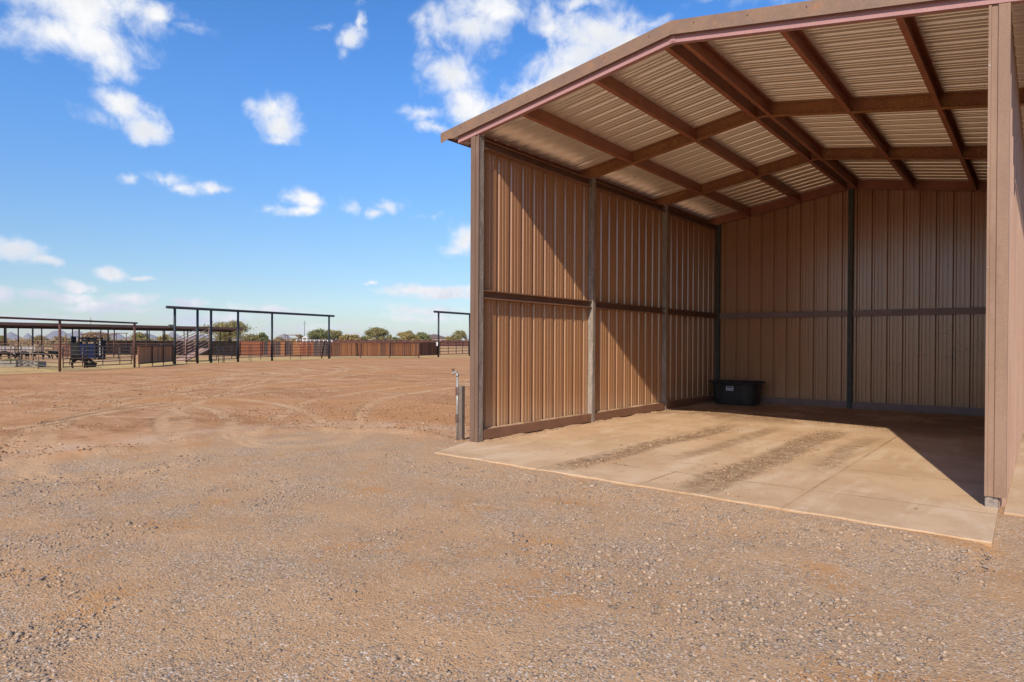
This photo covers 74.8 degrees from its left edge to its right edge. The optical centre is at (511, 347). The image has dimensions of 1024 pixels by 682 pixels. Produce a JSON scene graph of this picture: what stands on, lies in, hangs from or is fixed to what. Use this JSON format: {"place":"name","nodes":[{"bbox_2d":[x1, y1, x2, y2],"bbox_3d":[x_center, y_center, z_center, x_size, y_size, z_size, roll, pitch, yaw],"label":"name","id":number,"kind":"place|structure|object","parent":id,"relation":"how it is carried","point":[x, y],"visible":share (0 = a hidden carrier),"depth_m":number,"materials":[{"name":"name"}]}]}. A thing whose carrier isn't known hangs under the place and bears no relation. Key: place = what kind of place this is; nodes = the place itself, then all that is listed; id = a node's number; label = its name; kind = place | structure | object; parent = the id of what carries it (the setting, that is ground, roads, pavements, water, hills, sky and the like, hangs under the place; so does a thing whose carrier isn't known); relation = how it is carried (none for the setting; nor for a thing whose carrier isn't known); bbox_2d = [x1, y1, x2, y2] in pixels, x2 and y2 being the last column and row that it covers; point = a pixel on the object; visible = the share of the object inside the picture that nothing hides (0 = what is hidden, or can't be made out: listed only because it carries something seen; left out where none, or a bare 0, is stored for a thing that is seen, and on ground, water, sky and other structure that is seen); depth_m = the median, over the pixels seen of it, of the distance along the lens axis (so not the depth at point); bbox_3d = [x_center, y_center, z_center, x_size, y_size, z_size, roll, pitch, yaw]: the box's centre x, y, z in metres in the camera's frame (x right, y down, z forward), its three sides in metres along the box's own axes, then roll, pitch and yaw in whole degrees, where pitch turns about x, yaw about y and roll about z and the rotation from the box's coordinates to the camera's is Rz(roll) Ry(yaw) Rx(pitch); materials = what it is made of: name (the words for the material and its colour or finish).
{"place":"outdoors","nodes":[
{"label":"outdoors","id":0,"kind":"place"},
{"bbox_2d":[3,332,25,339],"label":"hill","id":1,"kind":"structure","parent":0,"point":[11,335],"depth_m":3978.57,"materials":[{"name":"grey stone"}]},
{"bbox_2d":[23,333,31,338],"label":"hill","id":2,"kind":"structure","parent":0,"point":[27,336],"depth_m":4281.39,"materials":[{"name":"grey stone"}]},
{"bbox_2d":[44,330,76,339],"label":"hill","id":3,"kind":"structure","parent":0,"point":[53,334],"depth_m":4456.34,"materials":[{"name":"grey stone"}]},
{"bbox_2d":[68,331,83,338],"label":"hill","id":4,"kind":"structure","parent":0,"point":[75,333],"depth_m":4667.61,"materials":[{"name":"grey stone"}]},
{"bbox_2d":[103,334,127,339],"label":"hill","id":5,"kind":"structure","parent":0,"point":[119,336],"depth_m":4468.54,"materials":[{"name":"grey stone"}]},
{"bbox_2d":[127,333,158,339],"bbox_3d":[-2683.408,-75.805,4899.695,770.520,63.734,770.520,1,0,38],"label":"hill","id":6,"kind":"structure","parent":0,"point":[152,336],"depth_m":4848.92,"materials":[{"name":"grey stone"}]},
{"bbox_2d":[158,332,186,340],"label":"hill","id":7,"kind":"structure","parent":0,"point":[170,334],"depth_m":4773.02,"materials":[{"name":"grey stone"}]},
{"bbox_2d":[185,334,214,339],"bbox_3d":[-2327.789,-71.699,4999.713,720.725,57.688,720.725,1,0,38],"label":"hill","id":8,"kind":"structure","parent":0,"point":[200,337],"depth_m":4956.71,"materials":[{"name":"grey stone"}]},
{"bbox_2d":[273,334,292,339],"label":"hill","id":9,"kind":"structure","parent":0,"point":[285,336],"depth_m":4874.55,"materials":[{"name":"grey stone"}]},
{"bbox_2d":[0,0,809,339],"label":"sky","id":10,"kind":"structure","parent":0,"point":[290,156],"materials":[{"name":"blue"}]},
{"bbox_2d":[0,342,1023,681],"bbox_3d":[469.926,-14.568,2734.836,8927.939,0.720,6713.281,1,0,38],"label":"ground","id":11,"kind":"structure","parent":0,"point":[388,572],"depth_m":4.68,"materials":[{"name":"brown soil"}]},
{"bbox_2d":[0,335,8,344],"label":"desert bush","id":12,"kind":"object","parent":11,"relation":"on","point":[1,337],"visible":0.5,"depth_m":111.73,"materials":[{"name":"green plant"}]},
{"bbox_2d":[0,351,15,358],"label":"calf","id":13,"kind":"object","parent":11,"relation":"on","point":[7,353],"visible":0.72,"depth_m":53.54},
{"bbox_2d":[0,359,18,366],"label":"feed trough","id":14,"kind":"object","parent":11,"relation":"on","point":[9,365],"visible":0.75,"depth_m":38.90,"materials":[{"name":"grey concrete"}]},
{"bbox_2d":[0,345,20,363],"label":"stock fence","id":15,"kind":"object","parent":11,"relation":"on","point":[10,349],"visible":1,"depth_m":37.88,"materials":[{"name":"grey metal"}]},
{"bbox_2d":[0,346,22,358],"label":"hay rack","id":16,"kind":"object","parent":11,"relation":"on","point":[14,353],"visible":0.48,"depth_m":54.91,"materials":[{"name":"white metal"}]},
{"bbox_2d":[15,351,28,359],"bbox_3d":[-39.479,0.609,54.025,1.336,0.677,0.302,0,0,11],"label":"calf","id":17,"kind":"object","parent":11,"relation":"on","point":[22,352],"visible":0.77,"depth_m":53.91},
{"bbox_2d":[20,346,37,366],"bbox_3d":[-26.648,0.558,36.995,3.458,1.350,0.048,1,1,41],"label":"stock fence","id":18,"kind":"object","parent":11,"relation":"on","point":[32,353],"visible":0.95,"depth_m":36.86,"materials":[{"name":"grey metal"}]},
{"bbox_2d":[18,346,42,358],"bbox_3d":[-40.095,0.413,55.805,1.528,1.156,0.865,0,0,0],"label":"hay rack","id":19,"kind":"object","parent":11,"relation":"on","point":[30,350],"visible":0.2,"depth_m":55.40,"materials":[{"name":"white metal"}]},
{"bbox_2d":[0,343,61,353],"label":"pipe fence","id":20,"kind":"object","parent":11,"relation":"on","point":[25,343],"visible":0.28,"depth_m":61.98,"materials":[{"name":"metal"}]},
{"bbox_2d":[18,361,45,366],"bbox_3d":[-27.785,0.955,38.808,1.200,0.370,0.658,0,0,0],"label":"feed trough","id":21,"kind":"object","parent":11,"relation":"on","point":[30,362],"visible":0.54,"depth_m":38.50,"materials":[{"name":"grey concrete"}]},
{"bbox_2d":[28,336,48,345],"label":"desert bush","id":22,"kind":"object","parent":11,"relation":"on","point":[37,338],"visible":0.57,"depth_m":124.58,"materials":[{"name":"green plant"}]},
{"bbox_2d":[0,341,80,349],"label":"pipe fence","id":23,"kind":"object","parent":11,"relation":"on","point":[38,341],"visible":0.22,"depth_m":85.37,"materials":[{"name":"brown metal"}]},
{"bbox_2d":[31,351,50,359],"bbox_3d":[-37.705,0.624,53.663,1.336,0.679,0.302,0,0,-29],"label":"calf","id":24,"kind":"object","parent":11,"relation":"on","point":[49,356],"visible":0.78,"depth_m":53.55},
{"bbox_2d":[0,340,91,349],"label":"pipe fence","id":25,"kind":"object","parent":11,"relation":"on","point":[49,343],"visible":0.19,"depth_m":105.54,"materials":[{"name":"brown metal"}]},
{"bbox_2d":[38,346,57,368],"bbox_3d":[-23.866,0.585,34.508,4.054,1.344,0.048,1,1,42],"label":"stock fence","id":26,"kind":"object","parent":11,"relation":"on","point":[45,357],"visible":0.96,"depth_m":34.69,"materials":[{"name":"grey metal"}]},
{"bbox_2d":[45,349,57,357],"bbox_3d":[-38.072,0.538,55.441,1.439,0.822,0.322,0,0,16],"label":"calf","id":27,"kind":"object","parent":11,"relation":"on","point":[52,352],"visible":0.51,"depth_m":55.28},
{"bbox_2d":[53,344,65,348],"bbox_3d":[-39.032,0.338,57.805,0.993,1.300,0.057,0,0,-40],"label":"rust panel","id":28,"kind":"object","parent":11,"relation":"on","point":[62,345],"visible":0.49,"depth_m":57.79,"materials":[{"name":"brown metal"}]},
{"bbox_2d":[51,336,70,342],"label":"desert bush","id":29,"kind":"object","parent":11,"relation":"on","point":[62,338],"visible":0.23,"depth_m":134.27,"materials":[{"name":"green plant"}]},
{"bbox_2d":[62,345,70,357],"bbox_3d":[-38.983,0.353,58.805,0.916,1.260,0.055,0,1,-44],"label":"rust panel","id":30,"kind":"object","parent":11,"relation":"on","point":[67,352],"visible":0.5,"depth_m":58.75,"materials":[{"name":"brown metal"}]},
{"bbox_2d":[0,316,137,371],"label":"overhead gate frame","id":31,"kind":"object","parent":11,"relation":"on","point":[59,342],"visible":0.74,"depth_m":33.02,"materials":[{"name":"brown metal"}]},
{"bbox_2d":[63,346,131,366],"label":"pipe gate","id":32,"kind":"structure","parent":31,"relation":"attached to","point":[102,357],"depth_m":35.52,"materials":[{"name":"brown metal"}]},
{"bbox_2d":[69,355,95,367],"bbox_3d":[-23.654,0.779,36.923,1.379,0.700,0.313,0,0,-7],"label":"calf","id":33,"kind":"object","parent":11,"relation":"on","point":[84,360],"visible":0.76,"depth_m":36.82},
{"bbox_2d":[70,336,105,359],"bbox_3d":[-35.166,0.035,55.707,2.649,1.950,1.079,0,0,2],"label":"cattle chute","id":34,"kind":"object","parent":11,"relation":"on","point":[102,342],"visible":0.81,"depth_m":55.29,"materials":[{"name":"blue paint"}]},
{"bbox_2d":[76,331,112,343],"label":"desert bush","id":35,"kind":"object","parent":11,"relation":"on","point":[104,336],"visible":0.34,"depth_m":144.56,"materials":[{"name":"green plant"}]},
{"bbox_2d":[79,334,115,356],"bbox_3d":[-38.321,-0.125,61.997,3.359,2.271,0.100,0,0,0],"label":"alley frame","id":36,"kind":"object","parent":11,"relation":"on","point":[102,337],"visible":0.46,"depth_m":61.95,"materials":[{"name":"metal"}]},
{"bbox_2d":[86,333,127,339],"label":"alley frame","id":37,"kind":"object","parent":11,"relation":"on","point":[114,333],"visible":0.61,"depth_m":74.97,"materials":[{"name":"metal"}]},
{"bbox_2d":[0,322,242,351],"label":"shade shelter","id":38,"kind":"object","parent":11,"relation":"on","point":[41,326],"visible":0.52,"depth_m":82.29,"materials":[{"name":"metal"}]},
{"bbox_2d":[106,343,160,358],"bbox_3d":[-31.972,0.344,57.505,6.756,1.474,0.065,0,0,9],"label":"pipe fence","id":39,"kind":"object","parent":11,"relation":"on","point":[127,350],"visible":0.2,"depth_m":57.66,"materials":[{"name":"brown metal"}]},
{"bbox_2d":[130,332,152,340],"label":"mesquite tree","id":40,"kind":"object","parent":11,"relation":"on","point":[140,335],"visible":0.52,"depth_m":127.58,"materials":[{"name":"green plant"}]},
{"bbox_2d":[137,345,173,366],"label":"plank fence","id":41,"kind":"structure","parent":11,"relation":"on","point":[148,354],"depth_m":41.62,"materials":[{"name":"brown wood"}]},
{"bbox_2d":[156,334,176,341],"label":"mesquite tree","id":42,"kind":"object","parent":11,"relation":"on","point":[167,336],"visible":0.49,"depth_m":134.38,"materials":[{"name":"green plant"}]},
{"bbox_2d":[106,340,236,354],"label":"windbreak wall","id":43,"kind":"structure","parent":11,"relation":"on","point":[221,345],"depth_m":74.97,"materials":[{"name":"metal"}]},
{"bbox_2d":[176,328,209,361],"bbox_3d":[-24.901,-0.236,52.027,1.698,2.641,3.856,0,0,9],"label":"loading chute","id":44,"kind":"object","parent":11,"relation":"on","point":[202,350],"visible":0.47,"depth_m":52.17,"materials":[{"name":"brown metal"}]},
{"bbox_2d":[199,320,260,344],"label":"mesquite tree","id":45,"kind":"object","parent":11,"relation":"on","point":[233,335],"visible":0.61,"depth_m":110.92,"materials":[{"name":"green plant"}]},
{"bbox_2d":[0,336,468,347],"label":"desert scrub","id":46,"kind":"object","parent":11,"relation":"on","point":[23,339],"visible":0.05,"depth_m":143.42,"materials":[{"name":"green plant"}]},
{"bbox_2d":[0,370,469,461],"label":"yard clods","id":47,"kind":"object","parent":11,"relation":"on","point":[80,427],"visible":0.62,"depth_m":15.14,"materials":[{"name":"brown soil"}]},
{"bbox_2d":[166,306,334,363],"bbox_3d":[-19.761,-0.877,53.541,0.190,4.272,19.466,0,0,18],"label":"overhead gate frame","id":48,"kind":"object","parent":11,"relation":"on","point":[174,308],"visible":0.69,"depth_m":48.52,"materials":[{"name":"blue paint"}]},
{"bbox_2d":[177,346,196,363],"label":"pipe gate","id":49,"kind":"structure","parent":48,"relation":"attached to","point":[186,354],"depth_m":45.92,"materials":[{"name":"grey metal"}]},
{"bbox_2d":[212,346,236,362],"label":"pipe gate","id":50,"kind":"structure","parent":48,"relation":"attached to","point":[218,353],"depth_m":49.30,"materials":[{"name":"metal"}]},
{"bbox_2d":[239,344,270,359],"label":"pipe gate","id":51,"kind":"structure","parent":48,"relation":"attached to","point":[250,354],"depth_m":52.18,"materials":[{"name":"brown metal"}]},
{"bbox_2d":[273,344,327,358],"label":"pipe gate","id":52,"kind":"structure","parent":48,"relation":"attached to","point":[320,349],"depth_m":57.95,"materials":[{"name":"brown metal"}]},
{"bbox_2d":[256,332,270,342],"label":"mesquite tree","id":53,"kind":"object","parent":11,"relation":"on","point":[263,336],"visible":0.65,"depth_m":149.50,"materials":[{"name":"green plant"}]},
{"bbox_2d":[274,336,284,340],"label":"desert bush","id":54,"kind":"object","parent":11,"relation":"on","point":[278,339],"visible":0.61,"depth_m":169.30,"materials":[{"name":"green plant"}]},
{"bbox_2d":[239,341,330,356],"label":"plank fence","id":55,"kind":"object","parent":11,"relation":"on","point":[253,350],"visible":0.77,"depth_m":71.43,"materials":[{"name":"brown wood"}]},
{"bbox_2d":[291,334,305,340],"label":"desert bush","id":56,"kind":"object","parent":11,"relation":"on","point":[296,338],"visible":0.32,"depth_m":179.57,"materials":[{"name":"green plant"}]},
{"bbox_2d":[305,328,332,340],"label":"mesquite tree","id":57,"kind":"object","parent":11,"relation":"on","point":[317,334],"visible":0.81,"depth_m":188.57,"materials":[{"name":"green plant"}]},
{"bbox_2d":[321,329,342,339],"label":"mesquite tree","id":58,"kind":"object","parent":11,"relation":"on","point":[336,334],"visible":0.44,"depth_m":196.99,"materials":[{"name":"green plant"}]},
{"bbox_2d":[339,333,360,341],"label":"mesquite tree","id":59,"kind":"object","parent":11,"relation":"on","point":[346,336],"visible":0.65,"depth_m":184.85,"materials":[{"name":"green plant"}]},
{"bbox_2d":[348,332,364,338],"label":"house","id":60,"kind":"structure","parent":11,"relation":"on","point":[354,333],"depth_m":217.10,"materials":[{"name":"beige paint"}]},
{"bbox_2d":[330,342,418,357],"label":"plank fence","id":61,"kind":"object","parent":11,"relation":"on","point":[360,349],"visible":0.95,"depth_m":66.46,"materials":[{"name":"brown wood"}]},
{"bbox_2d":[363,327,391,340],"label":"mesquite tree","id":62,"kind":"object","parent":11,"relation":"on","point":[379,333],"visible":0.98,"depth_m":186.47,"materials":[{"name":"green plant"}]},
{"bbox_2d":[320,340,468,345],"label":"plank fence","id":63,"kind":"object","parent":11,"relation":"on","point":[458,344],"visible":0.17,"depth_m":170.61,"materials":[{"name":"brown wood"}]},
{"bbox_2d":[395,330,419,339],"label":"mesquite tree","id":64,"kind":"object","parent":11,"relation":"on","point":[406,335],"visible":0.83,"depth_m":188.69,"materials":[{"name":"green plant"}]},
{"bbox_2d":[414,332,432,340],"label":"mesquite tree","id":65,"kind":"object","parent":11,"relation":"on","point":[423,336],"visible":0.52,"depth_m":213.69,"materials":[{"name":"green plant"}]},
{"bbox_2d":[419,342,437,356],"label":"plank fence","id":66,"kind":"object","parent":11,"relation":"on","point":[428,348],"visible":0.99,"depth_m":69.61,"materials":[{"name":"brown wood"}]},
{"bbox_2d":[420,334,445,342],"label":"house","id":67,"kind":"structure","parent":11,"relation":"on","point":[434,336],"depth_m":225.29,"materials":[{"name":"beige paint"}]},
{"bbox_2d":[433,311,469,356],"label":"overhead gate frame","id":68,"kind":"object","parent":11,"relation":"on","point":[439,312],"visible":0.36,"depth_m":73.61,"materials":[{"name":"blue paint"}]},
{"bbox_2d":[439,342,468,354],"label":"pipe gate","id":69,"kind":"structure","parent":68,"relation":"attached to","point":[456,347],"depth_m":75.17,"materials":[{"name":"brown metal"}]},
{"bbox_2d":[452,368,464,439],"bbox_3d":[-0.819,0.886,10.187,0.170,1.146,0.133,1,0,38],"label":"yard hydrant","id":70,"kind":"object","parent":11,"relation":"on","point":[460,418],"visible":0.91,"depth_m":10.15,"materials":[{"name":"metal"}]},
{"bbox_2d":[451,330,466,339],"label":"mesquite tree","id":71,"kind":"object","parent":11,"relation":"on","point":[457,335],"visible":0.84,"depth_m":214.10,"materials":[{"name":"green plant"}]},
{"bbox_2d":[435,401,998,546],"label":"concrete slab","id":72,"kind":"structure","parent":11,"relation":"on","point":[945,491],"depth_m":8.46,"materials":[{"name":"beige concrete"}]},
{"bbox_2d":[441,0,1023,509],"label":"open shed","id":73,"kind":"structure","parent":72,"relation":"on","point":[815,202],"depth_m":11.79,"materials":[{"name":"brown paint"}]},
{"bbox_2d":[483,394,984,440],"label":"baseboard","id":74,"kind":"structure","parent":72,"relation":"on","point":[615,418],"depth_m":12.97,"materials":[{"name":"brown metal"}]},
{"bbox_2d":[483,402,984,508],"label":"dirt clods","id":75,"kind":"object","parent":72,"relation":"on","point":[717,476],"visible":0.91,"depth_m":9.54,"materials":[{"name":"brown soil"}]},
{"bbox_2d":[709,380,765,405],"bbox_3d":[5.452,1.087,16.235,1.250,0.566,0.830,1,0,38],"label":"stock tank","id":76,"kind":"object","parent":72,"relation":"on","point":[739,392],"visible":1,"depth_m":15.94,"materials":[{"name":"black plastic"}]},
{"bbox_2d":[1003,430,1023,516],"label":"concrete slab","id":77,"kind":"structure","parent":11,"relation":"on","point":[1014,505],"depth_m":6.79,"materials":[{"name":"beige concrete"}]},
{"bbox_2d":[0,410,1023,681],"bbox_3d":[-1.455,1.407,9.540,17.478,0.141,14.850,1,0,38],"label":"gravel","id":78,"kind":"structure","parent":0,"point":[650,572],"depth_m":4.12,"materials":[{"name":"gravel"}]}
]}

